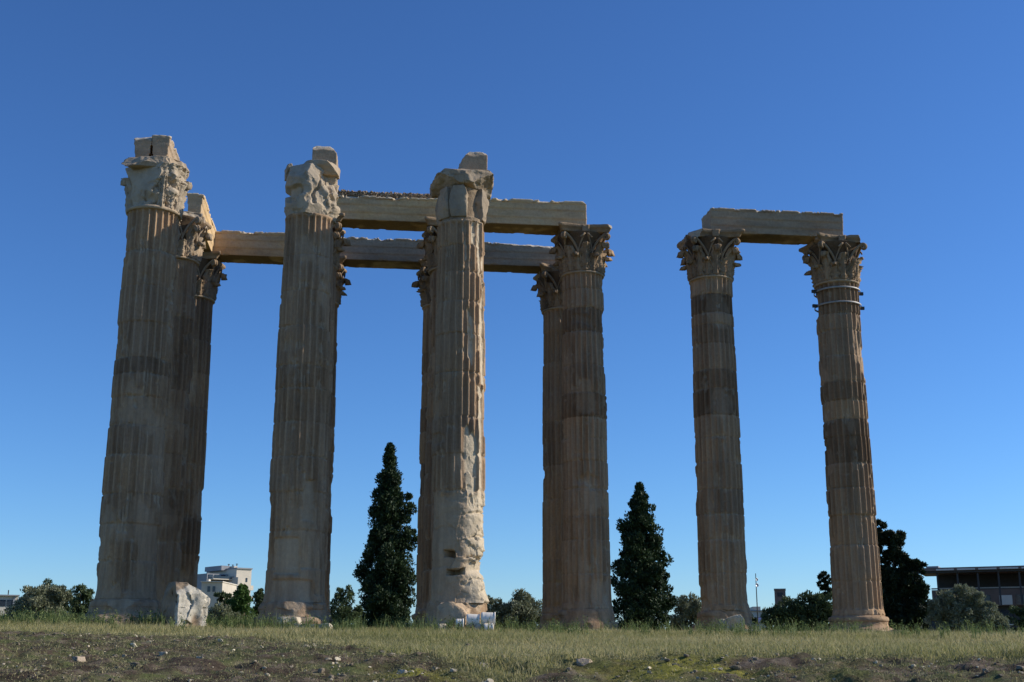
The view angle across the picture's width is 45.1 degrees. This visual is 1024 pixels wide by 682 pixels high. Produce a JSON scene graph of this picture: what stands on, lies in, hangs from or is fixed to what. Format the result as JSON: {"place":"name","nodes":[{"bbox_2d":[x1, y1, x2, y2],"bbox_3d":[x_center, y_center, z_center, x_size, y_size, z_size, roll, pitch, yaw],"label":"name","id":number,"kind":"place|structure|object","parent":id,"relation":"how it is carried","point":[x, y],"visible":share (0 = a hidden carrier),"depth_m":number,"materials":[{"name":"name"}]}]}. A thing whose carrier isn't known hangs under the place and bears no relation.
{"place":"outdoors","nodes":[
{"label":"outdoors","id":0,"kind":"place"},
{"bbox_2d":[0,628,1023,681],"bbox_3d":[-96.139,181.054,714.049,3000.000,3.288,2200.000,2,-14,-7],"label":"ground","id":1,"kind":"structure","parent":0,"point":[217,665],"depth_m":18.67,"materials":[{"name":"brown soil"}]},
{"bbox_2d":[0,590,19,619],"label":"flat roofed building","id":2,"kind":"structure","parent":1,"relation":"on","point":[5,600],"depth_m":136.25,"materials":[{"name":"white paint"}]},
{"bbox_2d":[0,600,5,605],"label":"window","id":3,"kind":"structure","parent":2,"relation":"in","point":[2,602],"depth_m":136.05,"materials":[{"name":"black glass"}]},
{"bbox_2d":[7,600,12,605],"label":"window","id":4,"kind":"structure","parent":2,"relation":"in","point":[9,602],"depth_m":136.39,"materials":[{"name":"black glass"}]},
{"bbox_2d":[4,582,73,619],"bbox_3d":[-23.193,13.366,60.357,3.197,3.132,2.166,2,-14,-7],"label":"olive bush","id":5,"kind":"object","parent":1,"relation":"on","point":[53,597],"visible":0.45,"depth_m":60.15,"materials":[{"name":"green plant"}]},
{"bbox_2d":[36,578,78,612],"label":"laurel bush","id":6,"kind":"object","parent":1,"relation":"on","point":[67,605],"visible":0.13,"depth_m":66.08,"materials":[{"name":"green plant"}]},
{"bbox_2d":[72,656,85,661],"bbox_3d":[-6.751,4.986,19.207,0.203,0.148,0.258,13,-19,-41],"label":"stone","id":7,"kind":"object","parent":1,"relation":"on","point":[77,658],"visible":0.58,"depth_m":19.15,"materials":[{"name":"grey stone"}]},
{"bbox_2d":[68,583,94,618],"bbox_3d":[-22.165,14.277,63.813,2.195,3.451,1.723,2,-14,-7],"label":"laurel bush","id":8,"kind":"object","parent":1,"relation":"on","point":[84,595],"visible":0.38,"depth_m":63.68,"materials":[{"name":"green plant"}]},
{"bbox_2d":[84,156,191,624],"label":"column","id":9,"kind":"structure","parent":1,"relation":"on","point":[157,189],"depth_m":41.80,"materials":[{"name":"stone"}]},
{"bbox_2d":[134,137,152,156],"bbox_3d":[-13.480,-6.670,45.656,0.717,1.086,2.516,2,-14,-7],"label":"architrave stump","id":10,"kind":"object","parent":9,"relation":"on","point":[143,146],"visible":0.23,"depth_m":44.48,"materials":[{"name":"grey stone"}]},
{"bbox_2d":[152,135,179,160],"bbox_3d":[-12.852,-6.641,45.767,0.703,1.064,2.624,2,-14,-7],"label":"architrave stump","id":11,"kind":"object","parent":9,"relation":"on","point":[162,145],"visible":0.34,"depth_m":44.58,"materials":[{"name":"grey stone"}]},
{"bbox_2d":[156,211,212,611],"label":"column","id":12,"kind":"structure","parent":1,"relation":"on","point":[193,229],"depth_m":47.55,"materials":[{"name":"stone"}]},
{"bbox_2d":[187,193,215,251],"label":"architrave beam","id":13,"kind":"structure","parent":12,"relation":"on","point":[197,202],"depth_m":50.93,"materials":[{"name":"stone"}]},
{"bbox_2d":[161,582,209,627],"bbox_3d":[-10.179,8.328,38.434,1.140,1.591,1.077,13,-19,-41],"label":"marble block","id":14,"kind":"object","parent":1,"relation":"on","point":[186,599],"depth_m":38.16,"materials":[{"name":"white stone"}]},
{"bbox_2d":[180,251,226,587],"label":"column","id":15,"kind":"structure","parent":1,"relation":"on","point":[210,274],"depth_m":53.04,"materials":[{"name":"stone"}]},
{"bbox_2d":[213,230,284,264],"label":"architrave beam","id":16,"kind":"structure","parent":15,"relation":"on","point":[250,248],"depth_m":55.08,"materials":[{"name":"stone"}]},
{"bbox_2d":[200,579,237,611],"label":"house","id":17,"kind":"structure","parent":1,"relation":"on","point":[209,587],"depth_m":157.58,"materials":[{"name":"white paint"}]},
{"bbox_2d":[213,591,233,610],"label":"laurel bush","id":18,"kind":"object","parent":1,"relation":"on","point":[222,595],"visible":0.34,"depth_m":66.67,"materials":[{"name":"green plant"}]},
{"bbox_2d":[197,564,252,597],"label":"apartment building","id":19,"kind":"structure","parent":1,"relation":"on","point":[234,574],"depth_m":183.64,"materials":[{"name":"white paint"}]},
{"bbox_2d":[207,601,242,622],"bbox_3d":[-13.444,13.008,57.022,2.026,1.971,1.302,2,-14,-7],"label":"olive bush","id":20,"kind":"object","parent":1,"relation":"on","point":[215,610],"visible":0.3,"depth_m":56.90,"materials":[{"name":"green plant"}]},
{"bbox_2d":[226,583,256,621],"bbox_3d":[-13.424,13.588,61.089,1.634,3.152,1.596,2,-14,-7],"label":"young cypress","id":21,"kind":"object","parent":1,"relation":"on","point":[241,600],"visible":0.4,"depth_m":60.96,"materials":[{"name":"green plant"}]},
{"bbox_2d":[251,588,263,616],"bbox_3d":[-12.938,14.224,63.188,1.461,3.111,1.393,2,-14,-7],"label":"young cypress","id":22,"kind":"object","parent":1,"relation":"on","point":[258,596],"visible":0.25,"depth_m":63.26,"materials":[{"name":"green plant"}]},
{"bbox_2d":[277,617,301,626],"bbox_3d":[-7.050,9.004,39.066,0.737,0.525,0.626,6,-15,-21],"label":"fallen fragment","id":23,"kind":"object","parent":1,"relation":"on","point":[299,621],"visible":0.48,"depth_m":38.88,"materials":[{"name":"stone"}]},
{"bbox_2d":[251,159,339,624],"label":"column","id":24,"kind":"structure","parent":1,"relation":"on","point":[295,579],"depth_m":42.38,"materials":[{"name":"stone"}]},
{"bbox_2d":[312,146,337,184],"bbox_3d":[-7.013,-6.448,46.265,0.911,1.097,2.217,2,-14,-7],"label":"architrave stump","id":25,"kind":"object","parent":24,"relation":"on","point":[329,153],"visible":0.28,"depth_m":45.25,"materials":[{"name":"grey stone"}]},
{"bbox_2d":[289,623,331,628],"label":"stone slab","id":26,"kind":"structure","parent":1,"relation":"on","point":[320,626],"depth_m":38.64,"materials":[{"name":"stone"}]},
{"bbox_2d":[323,213,350,611],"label":"column","id":27,"kind":"structure","parent":1,"relation":"on","point":[339,232],"depth_m":49.33,"materials":[{"name":"stone"}]},
{"bbox_2d":[336,189,437,231],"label":"architrave beam","id":28,"kind":"structure","parent":27,"relation":"on","point":[374,210],"depth_m":50.47,"materials":[{"name":"stone"}]},
{"bbox_2d":[325,255,350,617],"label":"column","id":29,"kind":"structure","parent":1,"relation":"on","point":[341,272],"depth_m":54.08,"materials":[{"name":"stone"}]},
{"bbox_2d":[330,585,363,625],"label":"laurel bush","id":30,"kind":"object","parent":1,"relation":"on","point":[339,598],"visible":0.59,"depth_m":65.77,"materials":[{"name":"green plant"}]},
{"bbox_2d":[352,442,417,627],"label":"cypress tree","id":31,"kind":"object","parent":1,"relation":"on","point":[388,581],"visible":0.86,"depth_m":72.15,"materials":[{"name":"green plant"}]},
{"bbox_2d":[411,259,430,623],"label":"column","id":32,"kind":"structure","parent":1,"relation":"on","point":[423,282],"depth_m":54.47,"materials":[{"name":"stone"}]},
{"bbox_2d":[339,237,425,269],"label":"architrave beam","id":33,"kind":"structure","parent":32,"relation":"on","point":[394,253],"depth_m":55.77,"materials":[{"name":"grey stone"}]},
{"bbox_2d":[416,216,437,624],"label":"column","id":34,"kind":"structure","parent":1,"relation":"on","point":[429,244],"depth_m":48.73,"materials":[{"name":"stone"}]},
{"bbox_2d":[436,602,469,625],"bbox_3d":[-1.913,8.828,39.819,1.034,0.789,0.693,-3,-14,11],"label":"fallen fragment","id":35,"kind":"object","parent":1,"relation":"on","point":[455,610],"visible":0.75,"depth_m":39.58,"materials":[{"name":"stone"}]},
{"bbox_2d":[456,618,463,627],"bbox_3d":[-1.659,9.123,39.020,0.260,0.655,0.377,1,-14,-3],"label":"floodlight","id":36,"kind":"object","parent":1,"relation":"on","point":[457,620],"visible":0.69,"depth_m":38.93,"materials":[{"name":"white metal"}]},
{"bbox_2d":[424,168,498,628],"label":"column","id":37,"kind":"structure","parent":1,"relation":"on","point":[463,196],"depth_m":43.15,"materials":[{"name":"stone"}]},
{"bbox_2d":[458,152,487,169],"bbox_3d":[-1.494,-6.395,46.591,0.972,0.993,1.817,2,-14,-7],"label":"architrave stump","id":38,"kind":"object","parent":37,"relation":"on","point":[474,160],"visible":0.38,"depth_m":45.74,"materials":[{"name":"grey stone"}]},
{"bbox_2d":[466,614,479,627],"bbox_3d":[-1.247,9.089,39.250,0.441,0.788,0.526,0,-14,-1],"label":"floodlight","id":39,"kind":"object","parent":1,"relation":"on","point":[470,617],"visible":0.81,"depth_m":39.11,"materials":[{"name":"white metal"}]},
{"bbox_2d":[474,623,489,629],"bbox_3d":[-0.910,9.078,38.955,0.453,0.322,0.374,12,-19,-40],"label":"stone","id":40,"kind":"object","parent":1,"relation":"on","point":[478,625],"visible":0.38,"depth_m":38.87,"materials":[{"name":"stone"}]},
{"bbox_2d":[481,612,495,627],"bbox_3d":[-0.763,9.049,39.273,0.475,0.807,0.548,0,-14,-1],"label":"floodlight","id":41,"kind":"object","parent":1,"relation":"on","point":[485,617],"visible":0.75,"depth_m":39.12,"materials":[{"name":"white metal"}]},
{"bbox_2d":[484,623,493,630],"bbox_3d":[-0.742,9.181,38.724,0.311,0.599,0.309,2,-14,-9],"label":"floodlight","id":42,"kind":"object","parent":1,"relation":"on","point":[486,626],"visible":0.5,"depth_m":38.66,"materials":[{"name":"white metal"}]},
{"bbox_2d":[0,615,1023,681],"bbox_3d":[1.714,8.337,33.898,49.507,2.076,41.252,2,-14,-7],"label":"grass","id":43,"kind":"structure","parent":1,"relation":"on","point":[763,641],"depth_m":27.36,"materials":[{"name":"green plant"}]},
{"bbox_2d":[0,628,1023,681],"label":"weeds","id":44,"kind":"object","parent":1,"relation":"on","point":[98,653],"visible":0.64,"depth_m":18.85,"materials":[{"name":"green plant"}]},
{"bbox_2d":[0,633,1023,681],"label":"rubble","id":45,"kind":"object","parent":1,"relation":"on","point":[735,667],"visible":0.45,"depth_m":18.57,"materials":[{"name":"stone"}]},
{"bbox_2d":[0,605,1023,639],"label":"tall weeds","id":46,"kind":"object","parent":1,"relation":"on","point":[231,622],"visible":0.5,"depth_m":37.61,"materials":[{"name":"green plant"}]},
{"bbox_2d":[486,588,541,628],"bbox_3d":[0.126,13.610,60.486,4.053,2.951,2.031,2,-14,-7],"label":"olive bush","id":47,"kind":"object","parent":1,"relation":"on","point":[525,605],"visible":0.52,"depth_m":60.23,"materials":[{"name":"green plant"}]},
{"bbox_2d":[530,263,563,628],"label":"column","id":48,"kind":"structure","parent":1,"relation":"on","point":[548,280],"depth_m":54.58,"materials":[{"name":"stone"}]},
{"bbox_2d":[483,242,555,273],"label":"architrave beam","id":49,"kind":"structure","parent":48,"relation":"on","point":[511,258],"depth_m":56.47,"materials":[{"name":"grey stone"}]},
{"bbox_2d":[549,222,617,629],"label":"column","id":50,"kind":"structure","parent":1,"relation":"on","point":[581,253],"depth_m":49.07,"materials":[{"name":"stone"}]},
{"bbox_2d":[483,198,586,235],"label":"architrave beam","id":51,"kind":"structure","parent":50,"relation":"on","point":[525,216],"depth_m":51.11,"materials":[{"name":"stone"}]},
{"bbox_2d":[576,658,592,665],"bbox_3d":[1.142,4.983,19.096,0.217,0.152,0.287,-9,-17,33],"label":"stone","id":52,"kind":"object","parent":1,"relation":"on","point":[581,660],"visible":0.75,"depth_m":19.02,"materials":[{"name":"grey stone"}]},
{"bbox_2d":[610,481,678,630],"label":"cypress tree","id":53,"kind":"object","parent":1,"relation":"on","point":[641,588],"visible":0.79,"depth_m":73.76,"materials":[{"name":"green plant"}]},
{"bbox_2d":[670,592,701,629],"bbox_3d":[8.383,13.152,58.062,2.235,2.677,1.611,-3,-15,12],"label":"olive bush","id":54,"kind":"object","parent":1,"relation":"on","point":[689,609],"visible":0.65,"depth_m":57.79,"materials":[{"name":"green plant"}]},
{"bbox_2d":[676,228,757,629],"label":"column","id":55,"kind":"structure","parent":1,"relation":"on","point":[710,258],"depth_m":49.76,"materials":[{"name":"stone"}]},
{"bbox_2d":[752,614,758,624],"bbox_3d":[12.169,14.895,63.161,1.058,2.353,0.884,2,-14,-7],"label":"laurel bush","id":56,"kind":"object","parent":1,"relation":"on","point":[755,619],"visible":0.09,"depth_m":63.17,"materials":[{"name":"green plant"}]},
{"bbox_2d":[755,573,758,624],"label":"antenna mast","id":57,"kind":"object","parent":1,"relation":"on","point":[756,584],"visible":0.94,"depth_m":100.06,"materials":[{"name":"metal"}]},
{"bbox_2d":[750,607,767,630],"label":"white house","id":58,"kind":"structure","parent":1,"relation":"on","point":[753,610],"depth_m":113.12,"materials":[{"name":"grey concrete"}]},
{"bbox_2d":[774,588,785,625],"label":"rooftop block","id":59,"kind":"structure","parent":1,"relation":"on","point":[779,594],"depth_m":143.79,"materials":[{"name":"grey concrete"}]},
{"bbox_2d":[759,590,832,632],"bbox_3d":[14.342,13.838,60.816,4.205,3.122,1.826,-2,-14,9],"label":"laurel bush","id":60,"kind":"object","parent":1,"relation":"on","point":[819,607],"visible":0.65,"depth_m":60.59,"materials":[{"name":"green plant"}]},
{"bbox_2d":[815,570,831,627],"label":"laurel bush","id":61,"kind":"object","parent":1,"relation":"on","point":[822,576],"visible":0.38,"depth_m":68.55,"materials":[{"name":"green plant"}]},
{"bbox_2d":[798,232,892,630],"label":"column","id":62,"kind":"structure","parent":1,"relation":"on","point":[833,262],"depth_m":50.38,"materials":[{"name":"stone"}]},
{"bbox_2d":[701,208,842,244],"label":"architrave beam","id":63,"kind":"structure","parent":62,"relation":"on","point":[784,227],"depth_m":52.32,"materials":[{"name":"grey stone"}]},
{"bbox_2d":[876,519,931,631],"bbox_3d":[19.893,12.764,63.882,3.480,7.190,2.538,2,-14,-7],"label":"conifer tree","id":64,"kind":"object","parent":1,"relation":"on","point":[905,590],"visible":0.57,"depth_m":63.34,"materials":[{"name":"green plant"}]},
{"bbox_2d":[923,583,1010,632],"bbox_3d":[21.397,13.027,57.859,4.023,3.318,1.940,-4,-15,15],"label":"olive bush","id":65,"kind":"object","parent":1,"relation":"on","point":[949,607],"visible":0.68,"depth_m":57.57,"materials":[{"name":"green plant"}]},
{"bbox_2d":[918,565,1023,632],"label":"pergola building","id":66,"kind":"structure","parent":1,"relation":"on","point":[1002,587],"depth_m":104.59,"materials":[{"name":"brown metal"}]},
{"bbox_2d":[983,595,990,602],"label":"window","id":67,"kind":"structure","parent":66,"relation":"in","point":[988,597],"depth_m":103.62,"materials":[{"name":"grey glass"}]},
{"bbox_2d":[999,595,1012,604],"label":"window","id":68,"kind":"structure","parent":66,"relation":"in","point":[1006,599],"depth_m":102.97,"materials":[{"name":"grey glass"}]},
{"bbox_2d":[1001,610,1013,624],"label":"window","id":69,"kind":"structure","parent":66,"relation":"in","point":[1005,612],"depth_m":103.45,"materials":[{"name":"black glass"}]},
{"bbox_2d":[1015,595,1023,604],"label":"window","id":70,"kind":"structure","parent":66,"relation":"in","point":[1018,598],"depth_m":102.60,"materials":[{"name":"grey glass"}]},
{"bbox_2d":[1004,604,1023,631],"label":"laurel bush","id":71,"kind":"object","parent":1,"relation":"on","point":[1017,611],"visible":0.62,"depth_m":63.31,"materials":[{"name":"green plant"}]},
{"bbox_3d":[8.169,10.689,45.257,1.767,0.197,0.941,-1,-14,2],"label":"stone slab","id":72,"kind":"object","parent":1,"relation":"on","visible":0},
{"bbox_2d":[719,619,730,628],"bbox_3d":[7.829,10.443,45.369,0.356,0.430,0.338,5,-15,-18],"label":"stone","id":73,"kind":"object","parent":72,"relation":"on","point":[724,620],"visible":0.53,"depth_m":45.25,"materials":[{"name":"stone"}]},
{"bbox_2d":[726,615,744,628],"bbox_3d":[8.198,10.385,45.420,0.662,0.582,0.586,0,-14,-1],"label":"stone","id":74,"kind":"object","parent":72,"relation":"on","point":[734,619],"visible":0.57,"depth_m":45.20,"materials":[{"name":"stone"}]},
{"bbox_2d":[0,0,1023,629],"label":"sky","id":75,"kind":"structure","parent":0,"point":[902,119],"materials":[{"name":"blue"}]}
]}

